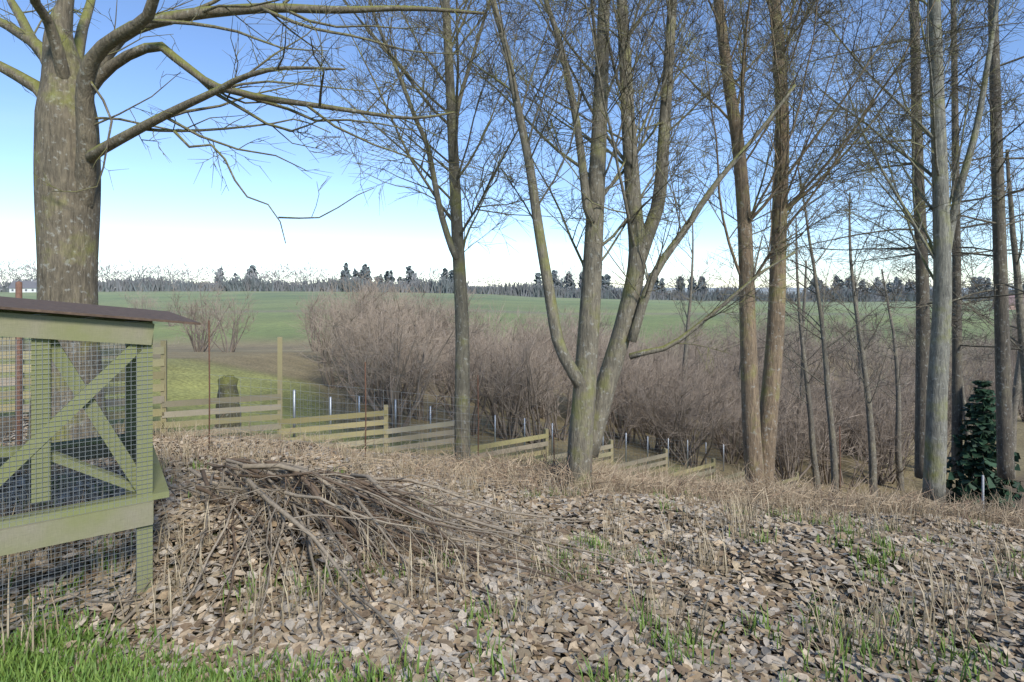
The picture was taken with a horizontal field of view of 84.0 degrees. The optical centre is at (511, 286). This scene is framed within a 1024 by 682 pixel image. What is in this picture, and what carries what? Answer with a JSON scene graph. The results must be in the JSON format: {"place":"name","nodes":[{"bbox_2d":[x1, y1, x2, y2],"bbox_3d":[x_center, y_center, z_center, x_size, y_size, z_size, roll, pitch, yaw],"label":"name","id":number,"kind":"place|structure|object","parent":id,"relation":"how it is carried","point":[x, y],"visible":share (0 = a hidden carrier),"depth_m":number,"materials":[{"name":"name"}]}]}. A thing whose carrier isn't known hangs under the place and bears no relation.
{"place":"outdoors","nodes":[
{"label":"outdoors","id":0,"kind":"place"},
{"bbox_2d":[0,286,1023,681],"bbox_3d":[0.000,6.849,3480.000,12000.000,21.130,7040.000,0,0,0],"label":"ground","id":1,"kind":"structure","parent":0,"point":[192,374],"depth_m":27.41,"materials":[{"name":"plant"}]},
{"bbox_2d":[8,279,36,291],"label":"white house","id":2,"kind":"structure","parent":1,"relation":"on","point":[29,286],"depth_m":327.33,"materials":[{"name":"white paint"}]},
{"bbox_2d":[0,309,168,597],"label":"wooden coop frame","id":3,"kind":"object","parent":1,"relation":"on","point":[42,329],"visible":0.7,"depth_m":3.61,"materials":[{"name":"green wood"}]},
{"bbox_2d":[0,314,152,634],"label":"wire mesh","id":4,"kind":"object","parent":3,"relation":"attached to","point":[73,414],"visible":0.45,"depth_m":3.61,"materials":[{"name":"grey metal"}]},
{"bbox_2d":[0,296,200,324],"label":"coop roof","id":5,"kind":"structure","parent":3,"relation":"on","point":[31,305],"depth_m":4.00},
{"bbox_2d":[214,374,239,428],"bbox_3d":[-6.787,2.852,13.600,0.581,1.503,0.577,0,0,0],"label":"tree stump","id":6,"kind":"object","parent":1,"relation":"on","point":[228,387],"visible":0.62,"depth_m":13.42,"materials":[{"name":"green plant"}]},
{"bbox_2d":[0,0,495,442],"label":"tree","id":7,"kind":"object","parent":1,"relation":"on","point":[70,150],"visible":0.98,"depth_m":7.68,"materials":[{"name":"brown plant"}]},
{"bbox_2d":[0,337,798,491],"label":"board fence","id":8,"kind":"object","parent":1,"relation":"on","point":[163,413],"visible":0.37,"depth_m":12.56,"materials":[{"name":"brown wood"}]},
{"bbox_2d":[15,281,983,507],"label":"round poles","id":9,"kind":"object","parent":1,"relation":"on","point":[18,289],"visible":0.47,"depth_m":7.47,"materials":[{"name":"brown wood"}]},
{"bbox_2d":[293,390,723,470],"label":"fence posts","id":10,"kind":"object","parent":1,"relation":"on","point":[294,409],"visible":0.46,"depth_m":19.13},
{"bbox_2d":[296,393,721,469],"bbox_3d":[1.329,5.342,20.373,19.145,5.830,2.828,0,0,-41],"label":"wire fence net","id":11,"kind":"object","parent":10,"relation":"attached to","point":[311,423],"visible":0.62,"depth_m":18.94,"materials":[{"name":"grey metal"}]},
{"bbox_2d":[0,413,1023,681],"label":"fallen leaves","id":12,"kind":"object","parent":1,"relation":"on","point":[592,637],"visible":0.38,"depth_m":3.77,"materials":[{"name":"brown plant"}]},
{"bbox_2d":[0,419,1023,681],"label":"grass","id":13,"kind":"structure","parent":1,"relation":"on","point":[28,643],"depth_m":3.49,"materials":[{"name":"beige plant"}]},
{"bbox_2d":[0,408,1023,541],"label":"dry stems","id":14,"kind":"object","parent":1,"relation":"on","point":[604,472],"visible":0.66,"depth_m":9.17,"materials":[{"name":"beige plant"}]},
{"bbox_2d":[0,250,1023,301],"bbox_3d":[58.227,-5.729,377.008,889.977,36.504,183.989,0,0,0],"label":"tree line","id":15,"kind":"object","parent":1,"relation":"on","point":[569,289],"visible":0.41,"depth_m":366.11,"materials":[{"name":"plant"}]},
{"bbox_2d":[208,320,840,495],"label":"metal stakes","id":16,"kind":"object","parent":1,"relation":"on","point":[478,413],"visible":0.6,"depth_m":10.19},
{"bbox_2d":[210,375,477,465],"bbox_3d":[-2.810,2.456,10.116,4.592,2.034,0.037,0,0,-20],"label":"wire fence","id":17,"kind":"object","parent":16,"relation":"attached to","point":[374,429],"visible":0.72,"depth_m":10.12,"materials":[{"name":"silver metal"}]},
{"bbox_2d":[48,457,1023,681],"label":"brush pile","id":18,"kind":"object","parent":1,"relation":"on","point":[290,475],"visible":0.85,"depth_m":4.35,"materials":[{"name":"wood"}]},
{"bbox_2d":[119,269,1023,488],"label":"valley shrubs","id":19,"kind":"object","parent":1,"relation":"on","point":[522,372],"visible":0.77,"depth_m":27.05,"materials":[{"name":"brown plant"}]},
{"bbox_2d":[284,0,1023,501],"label":"trees","id":20,"kind":"object","parent":1,"relation":"on","point":[592,394],"visible":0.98,"depth_m":10.02,"materials":[{"name":"brown plant"}]},
{"bbox_2d":[658,0,1023,508],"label":"trees","id":21,"kind":"object","parent":1,"relation":"on","point":[1007,395],"visible":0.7,"depth_m":15.71,"materials":[{"name":"plant"}]},
{"bbox_2d":[944,380,1023,514],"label":"evergreen tree","id":22,"kind":"object","parent":1,"relation":"on","point":[977,449],"depth_m":15.37,"materials":[{"name":"green plant"}]},
{"bbox_2d":[992,295,1023,309],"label":"house","id":23,"kind":"structure","parent":1,"relation":"on","point":[1012,306],"depth_m":257.75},
{"bbox_2d":[0,0,1023,287],"label":"sky","id":24,"kind":"structure","parent":0,"point":[155,209],"materials":[{"name":"blue"}]}
]}

